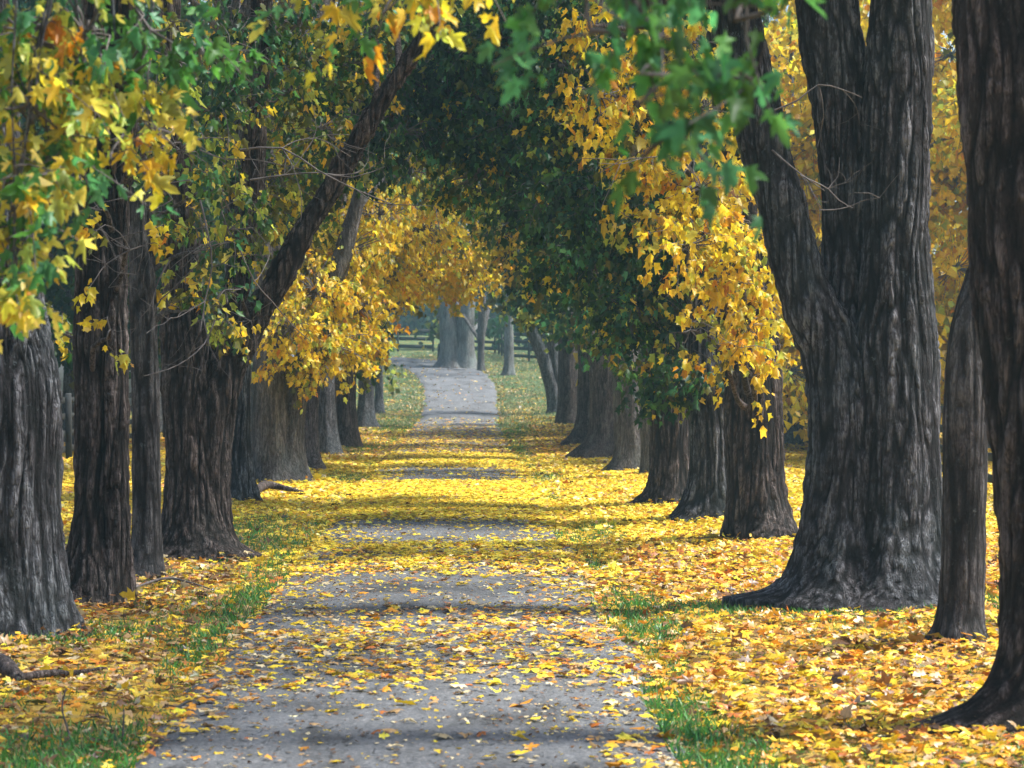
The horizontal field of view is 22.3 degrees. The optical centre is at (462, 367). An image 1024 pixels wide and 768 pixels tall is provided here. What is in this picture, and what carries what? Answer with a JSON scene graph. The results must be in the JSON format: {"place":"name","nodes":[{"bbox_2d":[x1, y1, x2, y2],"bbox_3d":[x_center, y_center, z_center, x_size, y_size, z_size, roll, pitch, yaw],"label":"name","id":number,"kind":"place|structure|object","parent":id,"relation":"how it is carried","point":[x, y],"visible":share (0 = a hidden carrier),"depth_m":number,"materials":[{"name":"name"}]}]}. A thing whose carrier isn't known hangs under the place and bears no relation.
{"place":"outdoors","nodes":[
{"label":"outdoors","id":0,"kind":"place"},
{"bbox_2d":[135,355,688,767],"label":"road","id":1,"kind":"structure","parent":0,"point":[288,750],"depth_m":18.86,"materials":[{"name":"grey asphalt"}]},
{"bbox_2d":[113,449,698,767],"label":"leaf crumbs","id":2,"kind":"object","parent":1,"relation":"on","point":[392,696],"visible":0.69,"depth_m":20.20,"materials":[{"name":"yellow plant"}]},
{"bbox_2d":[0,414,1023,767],"bbox_3d":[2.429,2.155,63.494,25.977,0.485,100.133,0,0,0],"label":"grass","id":3,"kind":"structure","parent":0,"point":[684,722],"depth_m":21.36,"materials":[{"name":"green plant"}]},
{"bbox_2d":[0,331,1023,767],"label":"ground","id":4,"kind":"structure","parent":0,"point":[78,715],"depth_m":20.64,"materials":[{"name":"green plant"}]},
{"bbox_2d":[0,653,24,680],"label":"fallen log","id":5,"kind":"object","parent":4,"relation":"on","point":[9,667],"visible":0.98,"depth_m":19.16,"materials":[{"name":"grey wood"}]},
{"bbox_2d":[0,0,92,640],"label":"maple tree","id":6,"kind":"object","parent":4,"relation":"on","point":[36,594],"visible":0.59,"depth_m":22.08,"materials":[{"name":"grey plant"}]},
{"bbox_2d":[18,0,80,339],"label":"green tree","id":7,"kind":"object","parent":4,"relation":"on","point":[51,291],"visible":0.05,"depth_m":71.53,"materials":[{"name":"green plant"}]},
{"bbox_2d":[61,689,70,738],"bbox_3d":[-2.487,2.188,16.331,0.076,0.348,0.014,0,0,0],"label":"bare stem","id":8,"kind":"object","parent":4,"relation":"on","point":[68,732],"visible":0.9,"depth_m":16.33,"materials":[{"name":"brown plant"}]},
{"bbox_2d":[56,358,130,404],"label":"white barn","id":9,"kind":"structure","parent":4,"relation":"on","point":[61,371],"depth_m":118.78,"materials":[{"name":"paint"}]},
{"bbox_2d":[26,52,203,441],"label":"green tree","id":10,"kind":"object","parent":4,"relation":"on","point":[67,381],"visible":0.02,"depth_m":77.78,"materials":[{"name":"grey plant"}]},
{"bbox_2d":[12,0,224,443],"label":"green tree","id":11,"kind":"object","parent":4,"relation":"on","point":[60,306],"visible":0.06,"depth_m":69.53,"materials":[{"name":"green plant"}]},
{"bbox_2d":[121,709,124,741],"bbox_3d":[-2.142,2.268,16.376,0.023,0.240,0.012,0,0,0],"label":"bare stem","id":12,"kind":"object","parent":4,"relation":"on","point":[123,724],"visible":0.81,"depth_m":16.37,"materials":[{"name":"plant"}]},
{"bbox_2d":[61,392,251,459],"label":"rail fence","id":13,"kind":"object","parent":4,"relation":"on","point":[67,417],"visible":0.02,"depth_m":62.21,"materials":[{"name":"grey wood"}]},
{"bbox_2d":[44,0,304,605],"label":"maple tree","id":14,"kind":"object","parent":4,"relation":"on","point":[99,550],"visible":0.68,"depth_m":25.39,"materials":[{"name":"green plant"}]},
{"bbox_2d":[128,54,254,427],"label":"green tree","id":15,"kind":"object","parent":4,"relation":"on","point":[213,220],"visible":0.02,"depth_m":91.93,"materials":[{"name":"green plant"}]},
{"bbox_2d":[128,91,271,581],"bbox_3d":[-3.487,-2.925,28.523,2.955,10.939,4.878,0,0,0],"label":"slim tree","id":16,"kind":"object","parent":4,"relation":"on","point":[147,541],"visible":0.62,"depth_m":27.97,"materials":[{"name":"grey plant"}]},
{"bbox_2d":[197,150,224,318],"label":"green tree","id":17,"kind":"object","parent":4,"relation":"on","point":[218,280],"depth_m":104.07,"materials":[{"name":"green plant"}]},
{"bbox_2d":[159,0,321,414],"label":"green tree","id":18,"kind":"object","parent":4,"relation":"on","point":[215,282],"visible":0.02,"depth_m":97.54,"materials":[{"name":"green plant"}]},
{"bbox_2d":[0,0,514,353],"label":"maple tree","id":19,"kind":"object","parent":4,"relation":"on","point":[31,54],"visible":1,"depth_m":12.31,"materials":[{"name":"yellow plant"}]},
{"bbox_2d":[202,60,330,355],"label":"green tree","id":20,"kind":"object","parent":4,"relation":"on","point":[280,244],"depth_m":117.66,"materials":[{"name":"green plant"}]},
{"bbox_2d":[257,480,305,493],"bbox_3d":[-3.317,2.196,47.126,0.963,0.248,2.353,0,0,0],"label":"fallen branch","id":21,"kind":"object","parent":4,"relation":"on","point":[263,485],"visible":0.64,"depth_m":47.79,"materials":[{"name":"grey wood"}]},
{"bbox_2d":[158,0,464,562],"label":"maple tree","id":22,"kind":"object","parent":4,"relation":"on","point":[199,418],"visible":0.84,"depth_m":31.71,"materials":[{"name":"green plant"}]},
{"bbox_2d":[191,0,457,502],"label":"maple tree","id":23,"kind":"object","parent":4,"relation":"on","point":[243,486],"visible":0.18,"depth_m":43.99,"materials":[{"name":"green plant"}]},
{"bbox_2d":[188,0,464,482],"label":"maple tree","id":24,"kind":"object","parent":4,"relation":"on","point":[284,382],"visible":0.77,"depth_m":52.18,"materials":[{"name":"yellow plant"}]},
{"bbox_2d":[197,0,470,469],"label":"maple tree","id":25,"kind":"object","parent":4,"relation":"on","point":[397,279],"visible":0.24,"depth_m":60.55,"materials":[{"name":"yellow plant"}]},
{"bbox_2d":[196,0,512,454],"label":"maple tree","id":26,"kind":"object","parent":4,"relation":"on","point":[329,440],"visible":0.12,"depth_m":70.48,"materials":[{"name":"yellow plant"}]},
{"bbox_2d":[131,351,577,427],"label":"grass","id":27,"kind":"structure","parent":4,"relation":"on","point":[518,361],"depth_m":129.16,"materials":[{"name":"green plant"}]},
{"bbox_2d":[205,0,518,447],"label":"maple tree","id":28,"kind":"object","parent":4,"relation":"on","point":[348,428],"visible":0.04,"depth_m":75.90,"materials":[{"name":"yellow plant"}]},
{"bbox_2d":[294,329,433,351],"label":"rail fence","id":29,"kind":"object","parent":4,"relation":"on","point":[397,338],"visible":0.05,"depth_m":184.49,"materials":[{"name":"wood"}]},
{"bbox_2d":[284,102,475,427],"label":"maple tree","id":30,"kind":"object","parent":4,"relation":"on","point":[366,415],"visible":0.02,"depth_m":99.74,"materials":[{"name":"grey plant"}]},
{"bbox_2d":[374,151,419,413],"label":"slim tree","id":31,"kind":"object","parent":4,"relation":"on","point":[379,402],"visible":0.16,"depth_m":115.08,"materials":[{"name":"yellow plant"}]},
{"bbox_2d":[375,107,493,335],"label":"background tree","id":32,"kind":"object","parent":4,"relation":"on","point":[408,319],"visible":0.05,"depth_m":242.06,"materials":[{"name":"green plant"}]},
{"bbox_2d":[437,343,439,359],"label":"gate post","id":33,"kind":"object","parent":4,"relation":"on","point":[438,351],"visible":0.3,"depth_m":161.38,"materials":[{"name":"grey wood"}]},
{"bbox_2d":[386,185,498,333],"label":"background tree","id":34,"kind":"object","parent":4,"relation":"on","point":[428,318],"visible":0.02,"depth_m":242.41,"materials":[{"name":"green plant"}]},
{"bbox_2d":[388,178,513,368],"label":"old tree","id":35,"kind":"object","parent":4,"relation":"on","point":[455,336],"visible":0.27,"depth_m":155.09,"materials":[{"name":"grey plant"}]},
{"bbox_2d":[356,353,556,429],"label":"fallen leaves","id":36,"kind":"object","parent":4,"relation":"on","point":[502,385],"visible":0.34,"depth_m":128.46,"materials":[{"name":"yellow plant"}]},
{"bbox_2d":[436,219,518,333],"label":"background tree","id":37,"kind":"object","parent":4,"relation":"on","point":[492,316],"visible":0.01,"depth_m":247.76,"materials":[{"name":"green plant"}]},
{"bbox_2d":[455,191,504,370],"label":"slim tree","id":38,"kind":"object","parent":4,"relation":"on","point":[483,318],"visible":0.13,"depth_m":152.02,"materials":[{"name":"grey plant"}]},
{"bbox_2d":[471,221,518,375],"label":"slim tree","id":39,"kind":"object","parent":4,"relation":"on","point":[508,368],"visible":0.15,"depth_m":146.38,"materials":[{"name":"grey plant"}]},
{"bbox_2d":[366,0,629,444],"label":"maple tree","id":40,"kind":"object","parent":4,"relation":"on","point":[578,433],"visible":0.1,"depth_m":76.49,"materials":[{"name":"green plant"}]},
{"bbox_2d":[424,161,577,423],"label":"maple tree","id":41,"kind":"object","parent":4,"relation":"on","point":[566,412],"visible":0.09,"depth_m":102.33,"materials":[{"name":"green plant"}]},
{"bbox_2d":[0,524,1023,767],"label":"fallen leaves","id":42,"kind":"object","parent":4,"relation":"on","point":[648,566],"depth_m":20.99,"materials":[{"name":"yellow plant"}]},
{"bbox_2d":[136,577,213,589],"bbox_3d":[-3.099,2.247,27.023,0.864,0.083,0.929,0,0,-17],"label":"fallen branch","id":43,"kind":"object","parent":42,"relation":"on","point":[161,578],"visible":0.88,"depth_m":27.25,"materials":[{"name":"brown wood"}]},
{"bbox_2d":[449,136,576,413],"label":"leaning tree","id":44,"kind":"object","parent":4,"relation":"on","point":[548,364],"visible":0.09,"depth_m":114.93,"materials":[{"name":"grey plant"}]},
{"bbox_2d":[487,249,544,346],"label":"background tree","id":45,"kind":"object","parent":4,"relation":"on","point":[519,338],"visible":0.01,"depth_m":200.75,"materials":[{"name":"green plant"}]},
{"bbox_2d":[392,0,640,471],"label":"maple tree","id":46,"kind":"object","parent":4,"relation":"on","point":[627,448],"visible":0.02,"depth_m":56.34,"materials":[{"name":"leaf"},{"name":"bare twig"},{"name":"dark bark"}]},
{"bbox_2d":[361,0,689,506],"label":"maple tree","id":47,"kind":"object","parent":4,"relation":"on","point":[456,98],"visible":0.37,"depth_m":43.66,"materials":[{"name":"green plant"}]},
{"bbox_2d":[474,326,577,361],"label":"rail fence","id":48,"kind":"object","parent":4,"relation":"on","point":[528,348],"visible":0.24,"depth_m":163.46,"materials":[{"name":"wood"}]},
{"bbox_2d":[61,415,996,537],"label":"fallen leaves","id":49,"kind":"object","parent":4,"relation":"on","point":[389,497],"visible":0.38,"depth_m":48.15,"materials":[{"name":"yellow plant"}]},
{"bbox_2d":[359,0,778,458],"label":"maple tree","id":50,"kind":"object","parent":4,"relation":"on","point":[598,441],"visible":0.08,"depth_m":65.02,"materials":[{"name":"green plant"}]},
{"bbox_2d":[485,0,726,522],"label":"maple tree","id":51,"kind":"object","parent":4,"relation":"on","point":[703,493],"visible":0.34,"depth_m":38.74,"materials":[{"name":"green plant"}]},
{"bbox_2d":[585,132,649,472],"bbox_3d":[3.326,-1.335,54.784,2.498,7.622,2.501,0,0,0],"label":"slim tree","id":52,"kind":"object","parent":4,"relation":"on","point":[645,441],"visible":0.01,"depth_m":53.73,"materials":[{"name":"brown plant"}]},
{"bbox_2d":[475,0,826,245],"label":"maple tree","id":53,"kind":"object","parent":4,"relation":"on","point":[713,78],"visible":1,"depth_m":8.07,"materials":[{"name":"green plant"}]},
{"bbox_2d":[542,0,801,541],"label":"maple tree","id":54,"kind":"object","parent":4,"relation":"on","point":[742,295],"visible":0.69,"depth_m":31.85,"materials":[{"name":"yellow plant"}]},
{"bbox_2d":[571,1,963,385],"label":"golden tree","id":55,"kind":"object","parent":4,"relation":"on","point":[781,15],"visible":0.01,"depth_m":86.68,"materials":[{"name":"yellow plant"}]},
{"bbox_2d":[774,0,869,30],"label":"golden tree","id":56,"kind":"object","parent":4,"relation":"on","point":[861,6],"depth_m":96.56,"materials":[{"name":"yellow plant"}]},
{"bbox_2d":[709,0,939,444],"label":"golden tree","id":57,"kind":"object","parent":4,"relation":"on","point":[783,42],"visible":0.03,"depth_m":73.95,"materials":[{"name":"yellow plant"}]},
{"bbox_2d":[710,0,941,614],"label":"maple tree","id":58,"kind":"object","parent":4,"relation":"on","point":[856,298],"visible":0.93,"depth_m":24.73,"materials":[{"name":"grey plant"}]},
{"bbox_2d":[713,0,968,441],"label":"golden tree","id":59,"kind":"object","parent":4,"relation":"on","point":[804,152],"visible":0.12,"depth_m":60.65,"materials":[{"name":"yellow plant"}]},
{"bbox_2d":[765,1,965,344],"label":"golden tree","id":60,"kind":"object","parent":4,"relation":"on","point":[936,247],"depth_m":76.03,"materials":[{"name":"yellow plant"}]},
{"bbox_2d":[777,0,967,415],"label":"golden tree","id":61,"kind":"object","parent":4,"relation":"on","point":[956,182],"visible":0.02,"depth_m":68.87,"materials":[{"name":"yellow plant"}]},
{"bbox_2d":[790,397,991,482],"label":"rail fence","id":62,"kind":"object","parent":4,"relation":"on","point":[798,438],"visible":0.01,"depth_m":70.24,"materials":[{"name":"wood"}]},
{"bbox_2d":[929,0,963,272],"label":"golden tree","id":63,"kind":"object","parent":4,"relation":"on","point":[938,31],"depth_m":80.13,"materials":[{"name":"yellow plant"}]},
{"bbox_2d":[930,0,967,435],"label":"golden tree","id":64,"kind":"object","parent":4,"relation":"on","point":[949,115],"visible":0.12,"depth_m":60.42,"materials":[{"name":"yellow plant"}]},
{"bbox_2d":[924,265,990,647],"bbox_3d":[4.416,-2.569,21.212,3.295,10.101,4.103,0,0,0],"label":"slim tree","id":65,"kind":"object","parent":4,"relation":"on","point":[961,601],"visible":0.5,"depth_m":20.87,"materials":[{"name":"grey plant"}]},
{"bbox_2d":[929,5,990,448],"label":"golden tree","id":66,"kind":"object","parent":4,"relation":"on","point":[951,56],"visible":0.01,"depth_m":69.99,"materials":[{"name":"yellow plant"}]},
{"bbox_2d":[899,0,1023,735],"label":"maple tree","id":67,"kind":"object","parent":4,"relation":"on","point":[989,41],"visible":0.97,"depth_m":16.37,"materials":[{"name":"brown plant"}]},
{"bbox_2d":[188,0,960,253],"label":"sky","id":68,"kind":"structure","parent":0,"point":[201,0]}
]}

